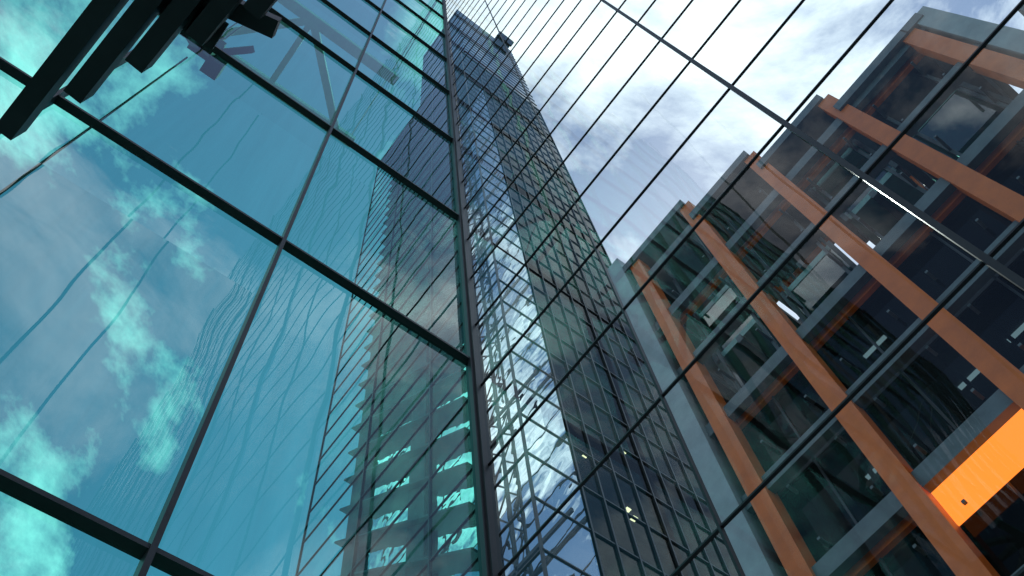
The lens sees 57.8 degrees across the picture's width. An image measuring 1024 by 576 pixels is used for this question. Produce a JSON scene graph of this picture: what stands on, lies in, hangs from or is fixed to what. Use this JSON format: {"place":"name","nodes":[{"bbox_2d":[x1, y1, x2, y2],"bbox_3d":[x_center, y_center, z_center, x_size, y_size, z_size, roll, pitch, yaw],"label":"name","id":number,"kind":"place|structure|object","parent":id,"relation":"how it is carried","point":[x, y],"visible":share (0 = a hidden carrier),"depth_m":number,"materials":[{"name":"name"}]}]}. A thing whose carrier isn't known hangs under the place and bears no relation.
{"place":"outdoors","nodes":[
{"label":"outdoors","id":0,"kind":"place"},
{"bbox_2d":[0,0,281,139],"bbox_3d":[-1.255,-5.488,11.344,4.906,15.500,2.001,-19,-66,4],"label":"beams","id":1,"kind":"structure","parent":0,"point":[201,22],"depth_m":4.68,"materials":[{"name":"metal"}]},
{"bbox_2d":[0,0,278,194],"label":"pole","id":2,"kind":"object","parent":1,"relation":"hanging from","point":[213,66],"depth_m":11.89,"materials":[{"name":"grey metal"}]},
{"bbox_2d":[0,0,497,575],"bbox_3d":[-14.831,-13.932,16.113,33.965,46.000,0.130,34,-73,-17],"label":"wall mullions","id":3,"kind":"object","parent":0,"point":[148,552],"depth_m":7.54,"materials":[{"name":"metal"}]},
{"bbox_2d":[334,72,573,575],"bbox_3d":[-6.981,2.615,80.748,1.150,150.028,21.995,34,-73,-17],"label":"tower steel frame","id":4,"kind":"object","parent":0,"point":[415,562],"visible":0.63,"depth_m":73.45,"materials":[{"name":"black metal"}]},
{"bbox_2d":[356,66,599,575],"bbox_3d":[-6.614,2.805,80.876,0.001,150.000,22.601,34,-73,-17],"label":"skyscraper windows","id":5,"kind":"structure","parent":4,"relation":"attached to","point":[569,541],"depth_m":58.67,"materials":[{"name":"blue glass"}]},
{"bbox_2d":[420,9,536,107],"bbox_3d":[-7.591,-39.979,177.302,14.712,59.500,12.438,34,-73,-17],"label":"skyscraper top","id":6,"kind":"object","parent":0,"point":[477,44],"visible":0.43,"depth_m":168.94,"materials":[{"name":"grey glass"}]},
{"bbox_2d":[0,0,1023,575],"label":"sky","id":7,"kind":"structure","parent":0,"point":[127,296],"materials":[{"name":"blue"}]},
{"bbox_2d":[478,64,730,575],"bbox_3d":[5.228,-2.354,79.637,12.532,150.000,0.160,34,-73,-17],"label":"tower mullions","id":8,"kind":"object","parent":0,"point":[645,522],"visible":0.75,"depth_m":59.67,"materials":[{"name":"grey metal"}]},
{"bbox_2d":[442,0,1023,575],"bbox_3d":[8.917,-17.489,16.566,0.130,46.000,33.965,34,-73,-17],"label":"wall mullions","id":9,"kind":"object","parent":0,"point":[988,260],"depth_m":6.38,"materials":[{"name":"metal"}]},
{"bbox_2d":[718,236,833,351],"bbox_3d":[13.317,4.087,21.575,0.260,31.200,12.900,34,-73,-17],"label":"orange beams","id":10,"kind":"structure","parent":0,"point":[808,260],"depth_m":35.70,"materials":[{"name":"metal"}]},
{"bbox_2d":[607,6,1023,575],"bbox_3d":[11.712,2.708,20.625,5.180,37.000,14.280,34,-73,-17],"label":"corner columns","id":11,"kind":"structure","parent":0,"point":[753,547],"depth_m":26.31,"materials":[{"name":"grey metal"}]},
{"bbox_2d":[622,13,1023,575],"bbox_3d":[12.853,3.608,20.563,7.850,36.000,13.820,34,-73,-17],"label":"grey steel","id":12,"kind":"object","parent":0,"point":[739,214],"visible":0.59,"depth_m":28.27,"materials":[{"name":"grey metal"}]},
{"bbox_2d":[742,137,1023,575],"bbox_3d":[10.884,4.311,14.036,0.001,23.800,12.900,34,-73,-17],"label":"building windows","id":13,"kind":"structure","parent":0,"point":[948,378],"depth_m":21.69,"materials":[{"name":"black glass"}]},
{"bbox_2d":[772,140,1023,575],"bbox_3d":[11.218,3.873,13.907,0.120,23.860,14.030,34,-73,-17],"label":"beams","id":14,"kind":"structure","parent":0,"point":[899,373],"depth_m":22.10,"materials":[{"name":"black metal"}]},
{"bbox_2d":[1018,5,1023,15],"bbox_3d":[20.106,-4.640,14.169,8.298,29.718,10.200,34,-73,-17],"label":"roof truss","id":15,"kind":"object","parent":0,"point":[1021,10],"visible":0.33,"depth_m":23.67,"materials":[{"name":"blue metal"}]},
{"label":"ground","id":16,"kind":"structure","parent":0,"visible":0},
{"bbox_2d":[158,0,410,147],"bbox_3d":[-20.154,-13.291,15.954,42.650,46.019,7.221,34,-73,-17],"label":"steel truss","id":17,"kind":"object","parent":16,"relation":"on","point":[317,25],"visible":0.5,"depth_m":37.17,"materials":[{"name":"white metal"}]},
{"bbox_2d":[352,0,446,71],"bbox_3d":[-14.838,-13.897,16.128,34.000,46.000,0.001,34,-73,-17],"label":"window glass","id":18,"kind":"object","parent":16,"relation":"on","point":[414,24],"depth_m":24.22,"materials":[{"name":"teal glass"}]},
{"bbox_2d":[295,51,602,575],"bbox_3d":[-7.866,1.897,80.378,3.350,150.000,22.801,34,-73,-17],"label":"tower transoms","id":19,"kind":"object","parent":16,"relation":"on","point":[541,551],"visible":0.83,"depth_m":66.33,"materials":[{"name":"grey metal"}]},
{"bbox_2d":[479,66,737,575],"bbox_3d":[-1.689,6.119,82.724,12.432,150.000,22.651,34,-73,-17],"label":"skyscraper facade","id":20,"kind":"structure","parent":16,"relation":"on","point":[608,554],"depth_m":56.74,"materials":[{"name":"glass"}]},
{"bbox_2d":[381,10,538,169],"bbox_3d":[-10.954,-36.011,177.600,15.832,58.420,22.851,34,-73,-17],"label":"tower upper bands","id":21,"kind":"object","parent":20,"relation":"on","point":[428,117],"visible":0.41,"depth_m":150.59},
{"bbox_2d":[495,31,513,47],"bbox_3d":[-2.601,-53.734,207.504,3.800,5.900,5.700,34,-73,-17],"label":"maintenance cradle","id":22,"kind":"object","parent":21,"relation":"on","point":[509,42],"visible":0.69,"depth_m":206.16,"materials":[{"name":"metal"}]},
{"bbox_2d":[694,318,802,403],"bbox_3d":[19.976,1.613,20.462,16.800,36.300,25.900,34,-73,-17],"label":"back wall","id":23,"kind":"structure","parent":16,"relation":"on","point":[710,365],"depth_m":35.51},
{"bbox_2d":[691,82,1012,363],"bbox_3d":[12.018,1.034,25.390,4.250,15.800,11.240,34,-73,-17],"label":"ceiling lights","id":24,"kind":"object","parent":23,"relation":"attached to","point":[747,344],"depth_m":28.65},
{"bbox_2d":[698,90,996,381],"bbox_3d":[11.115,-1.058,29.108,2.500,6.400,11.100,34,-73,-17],"label":"ceiling panels","id":25,"kind":"object","parent":24,"relation":"attached to","point":[959,121],"visible":0.32,"depth_m":28.96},
{"bbox_2d":[630,28,1023,575],"bbox_3d":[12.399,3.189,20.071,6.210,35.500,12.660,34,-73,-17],"label":"orange columns","id":26,"kind":"structure","parent":16,"relation":"on","point":[959,552],"depth_m":24.27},
{"bbox_2d":[932,408,1023,525],"bbox_3d":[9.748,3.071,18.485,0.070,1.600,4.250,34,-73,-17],"label":"orange lobby soffit","id":27,"kind":"structure","parent":26,"relation":"attached to","point":[987,470],"depth_m":18.38,"materials":[{"name":"orange paint"}]}
]}

